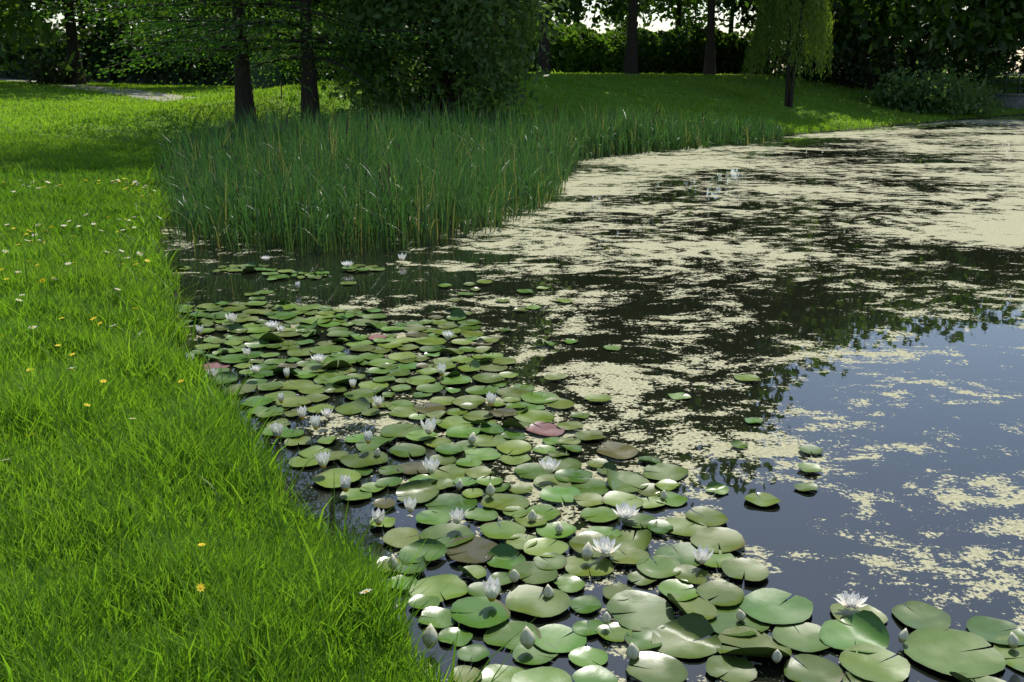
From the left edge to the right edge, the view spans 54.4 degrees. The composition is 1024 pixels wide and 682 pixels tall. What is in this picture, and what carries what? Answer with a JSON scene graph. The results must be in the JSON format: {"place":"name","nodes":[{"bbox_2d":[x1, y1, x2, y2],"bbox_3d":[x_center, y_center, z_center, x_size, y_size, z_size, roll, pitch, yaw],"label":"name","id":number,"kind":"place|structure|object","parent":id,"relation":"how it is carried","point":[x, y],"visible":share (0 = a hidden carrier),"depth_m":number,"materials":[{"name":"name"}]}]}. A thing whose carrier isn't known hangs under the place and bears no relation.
{"place":"outdoors","nodes":[
{"label":"outdoors","id":0,"kind":"place"},
{"bbox_2d":[0,68,1023,681],"bbox_3d":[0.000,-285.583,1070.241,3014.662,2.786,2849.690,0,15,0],"label":"lawn","id":1,"kind":"structure","parent":0,"point":[1010,85],"depth_m":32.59,"materials":[{"name":"green plant"}]},
{"bbox_2d":[17,45,95,84],"bbox_3d":[-21.407,-12.921,46.814,3.834,1.965,3.024,0,15,0],"label":"shrub","id":2,"kind":"object","parent":1,"relation":"on","point":[54,75],"visible":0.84,"depth_m":46.43,"materials":[{"name":"green plant"}]},
{"bbox_2d":[2,0,179,35],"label":"tree","id":3,"kind":"object","parent":1,"relation":"on","point":[81,22],"visible":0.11,"depth_m":76.03,"materials":[{"name":"green plant"}]},
{"bbox_2d":[0,0,259,84],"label":"tree","id":4,"kind":"object","parent":1,"relation":"on","point":[21,12],"visible":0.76,"depth_m":45.01,"materials":[{"name":"green plant"}]},
{"bbox_2d":[120,0,231,33],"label":"tree","id":5,"kind":"object","parent":1,"relation":"on","point":[185,13],"visible":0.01,"depth_m":70.45,"materials":[{"name":"green plant"}]},
{"bbox_2d":[0,178,369,619],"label":"wildflowers","id":6,"kind":"object","parent":1,"relation":"on","point":[200,586],"visible":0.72,"depth_m":7.07,"materials":[{"name":"plant"}]},
{"bbox_2d":[0,11,410,85],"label":"hedge","id":7,"kind":"object","parent":1,"relation":"on","point":[163,74],"visible":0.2,"depth_m":51.12,"materials":[{"name":"green plant"}]},
{"bbox_2d":[35,0,421,123],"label":"cypress tree","id":8,"kind":"object","parent":1,"relation":"on","point":[243,82],"visible":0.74,"depth_m":23.13,"materials":[{"name":"green plant"}]},
{"bbox_2d":[177,0,341,34],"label":"tree","id":9,"kind":"object","parent":1,"relation":"on","point":[265,13],"visible":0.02,"depth_m":58.53,"materials":[{"name":"green plant"}]},
{"bbox_2d":[56,0,500,128],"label":"cypress tree","id":10,"kind":"object","parent":1,"relation":"on","point":[309,86],"visible":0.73,"depth_m":22.53,"materials":[{"name":"green plant"}]},
{"bbox_2d":[313,0,586,124],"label":"shrub","id":11,"kind":"object","parent":1,"relation":"on","point":[461,19],"visible":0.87,"depth_m":24.13,"materials":[{"name":"green plant"}]},
{"bbox_2d":[249,8,781,90],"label":"hedge bank","id":12,"kind":"structure","parent":1,"relation":"on","point":[678,49],"depth_m":51.16,"materials":[{"name":"green plant"}]},
{"bbox_2d":[536,0,550,73],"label":"park tree","id":13,"kind":"object","parent":1,"relation":"on","point":[542,57],"visible":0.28,"depth_m":38.22,"materials":[{"name":"brown plant"}]},
{"bbox_2d":[538,2,576,25],"bbox_3d":[-1.093,-26.948,65.102,16.845,18.663,17.042,10,18,33],"label":"park tree","id":14,"kind":"object","parent":1,"relation":"on","point":[567,22],"visible":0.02,"depth_m":64.95,"materials":[{"name":"green plant"}]},
{"bbox_2d":[506,0,619,23],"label":"tree","id":15,"kind":"object","parent":1,"relation":"on","point":[573,5],"visible":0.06,"depth_m":58.88,"materials":[{"name":"green plant"}]},
{"bbox_2d":[549,2,610,28],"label":"park tree","id":16,"kind":"object","parent":1,"relation":"on","point":[565,18],"visible":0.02,"depth_m":84.27,"materials":[{"name":"green plant"}]},
{"bbox_2d":[534,0,648,25],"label":"park tree","id":17,"kind":"object","parent":1,"relation":"on","point":[614,9],"visible":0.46,"depth_m":66.64,"materials":[{"name":"green plant"}]},
{"bbox_2d":[623,0,637,74],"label":"park tree","id":18,"kind":"object","parent":1,"relation":"on","point":[631,59],"visible":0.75,"depth_m":41.05,"materials":[{"name":"brown plant"}]},
{"bbox_2d":[590,0,676,31],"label":"park tree","id":19,"kind":"object","parent":1,"relation":"on","point":[643,7],"visible":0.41,"depth_m":91.02,"materials":[{"name":"green plant"}]},
{"bbox_2d":[619,0,707,26],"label":"park tree","id":20,"kind":"object","parent":1,"relation":"on","point":[680,13],"visible":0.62,"depth_m":75.36,"materials":[{"name":"green plant"}]},
{"bbox_2d":[668,0,723,74],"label":"park tree","id":21,"kind":"object","parent":1,"relation":"on","point":[709,63],"visible":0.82,"depth_m":43.97,"materials":[{"name":"brown plant"}]},
{"bbox_2d":[654,0,777,37],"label":"park tree","id":22,"kind":"object","parent":1,"relation":"on","point":[691,20],"visible":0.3,"depth_m":95.24,"materials":[{"name":"green plant"}]},
{"bbox_2d":[692,0,763,74],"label":"park tree","id":23,"kind":"object","parent":1,"relation":"on","point":[757,71],"visible":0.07,"depth_m":57.62,"materials":[{"name":"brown plant"}]},
{"bbox_2d":[715,0,839,73],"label":"tree","id":24,"kind":"object","parent":1,"relation":"on","point":[745,10],"visible":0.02,"depth_m":54.20,"materials":[{"name":"green plant"}]},
{"bbox_2d":[740,0,834,107],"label":"weeping willow tree","id":25,"kind":"object","parent":1,"relation":"on","point":[785,11],"visible":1,"depth_m":34.47,"materials":[{"name":"green plant"}]},
{"bbox_2d":[747,24,853,79],"bbox_3d":[12.881,-12.931,43.981,4.625,2.808,4.628,8,17,26],"label":"shrub","id":26,"kind":"object","parent":1,"relation":"on","point":[774,63],"visible":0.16,"depth_m":43.63,"materials":[{"name":"green plant"}]},
{"bbox_2d":[795,22,917,87],"bbox_3d":[14.612,-12.771,43.645,4.974,3.303,4.852,-8,17,-27],"label":"shrub","id":27,"kind":"object","parent":1,"relation":"on","point":[850,63],"visible":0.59,"depth_m":42.70,"materials":[{"name":"green plant"}]},
{"bbox_2d":[745,0,992,89],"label":"tree","id":28,"kind":"object","parent":1,"relation":"on","point":[851,17],"visible":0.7,"depth_m":41.69,"materials":[{"name":"green plant"}]},
{"bbox_2d":[820,26,933,76],"bbox_3d":[17.368,-14.054,47.410,5.394,3.325,5.284,-9,17,-30],"label":"shrub","id":29,"kind":"object","parent":1,"relation":"on","point":[907,49],"visible":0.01,"depth_m":46.60,"materials":[{"name":"green plant"}]},
{"bbox_2d":[831,28,962,87],"bbox_3d":[17.522,-12.803,45.374,5.708,3.012,4.908,7,17,25],"label":"shrub","id":30,"kind":"object","parent":1,"relation":"on","point":[932,63],"visible":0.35,"depth_m":44.21,"materials":[{"name":"green plant"}]},
{"bbox_2d":[857,59,993,114],"bbox_3d":[16.593,-10.293,40.297,5.616,2.187,4.022,0,15,0],"label":"shrub","id":31,"kind":"object","parent":1,"relation":"on","point":[906,96],"visible":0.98,"depth_m":39.56,"materials":[{"name":"green plant"}]},
{"bbox_2d":[885,25,1014,90],"bbox_3d":[20.713,-13.560,47.390,5.947,3.637,5.179,0,15,0],"label":"shrub","id":32,"kind":"object","parent":1,"relation":"on","point":[983,69],"visible":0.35,"depth_m":46.60,"materials":[{"name":"green plant"}]},
{"bbox_2d":[883,0,1023,77],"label":"tree","id":33,"kind":"object","parent":1,"relation":"on","point":[1003,20],"visible":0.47,"depth_m":44.94,"materials":[{"name":"green plant"}]},
{"bbox_2d":[918,61,1010,114],"bbox_3d":[18.511,-10.492,41.353,4.213,2.142,3.788,0,15,0],"label":"shrub","id":34,"kind":"object","parent":1,"relation":"on","point":[985,106],"visible":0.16,"depth_m":40.72,"materials":[{"name":"green plant"}]},
{"bbox_2d":[948,31,1023,67],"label":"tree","id":35,"kind":"object","parent":1,"relation":"on","point":[1009,41],"visible":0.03,"depth_m":52.36,"materials":[{"name":"green plant"}]},
{"bbox_2d":[955,36,1023,79],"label":"shrub","id":36,"kind":"object","parent":1,"relation":"on","point":[1015,60],"visible":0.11,"depth_m":52.56,"materials":[{"name":"green plant"}]},
{"bbox_2d":[982,72,1023,109],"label":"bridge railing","id":37,"kind":"object","parent":1,"relation":"on","point":[1016,101],"visible":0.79,"depth_m":45.73,"materials":[{"name":"stone"}]},
{"bbox_2d":[0,74,1023,101],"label":"path bank","id":38,"kind":"structure","parent":0,"point":[148,93],"depth_m":38.77,"materials":[{"name":"grey gravel"}]},
{"bbox_2d":[31,0,1023,72],"label":"sky","id":39,"kind":"structure","parent":0,"point":[665,26],"materials":[{"name":"white"}]},
{"bbox_2d":[157,115,1023,681],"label":"pond water","id":40,"kind":"structure","parent":0,"point":[853,301],"depth_m":6.60,"materials":[{"name":"black liquid"}]},
{"bbox_2d":[128,78,787,256],"bbox_3d":[-0.533,-4.561,20.569,9.085,1.764,22.810,7,16,24],"label":"reed bed","id":41,"kind":"object","parent":40,"relation":"on","point":[313,196],"visible":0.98,"depth_m":13.62,"materials":[{"name":"green plant"}]},
{"bbox_2d":[161,84,739,241],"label":"cattails","id":42,"kind":"object","parent":41,"relation":"attached to","point":[367,130],"visible":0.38,"depth_m":15.59,"materials":[{"name":"plant"}]},
{"bbox_2d":[186,253,867,608],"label":"water lily flowers","id":43,"kind":"object","parent":40,"relation":"on","point":[604,546],"visible":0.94,"depth_m":4.40,"materials":[{"name":"white plant"}]},
{"bbox_2d":[175,261,1023,681],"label":"water lily pads","id":44,"kind":"object","parent":40,"relation":"on","point":[933,639],"visible":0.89,"depth_m":3.88,"materials":[{"name":"green plant"}]},
{"bbox_2d":[374,429,1018,662],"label":"water lily buds","id":45,"kind":"object","parent":44,"relation":"on","point":[527,639],"visible":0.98,"depth_m":3.22,"materials":[{"name":"green plant"}]}
]}

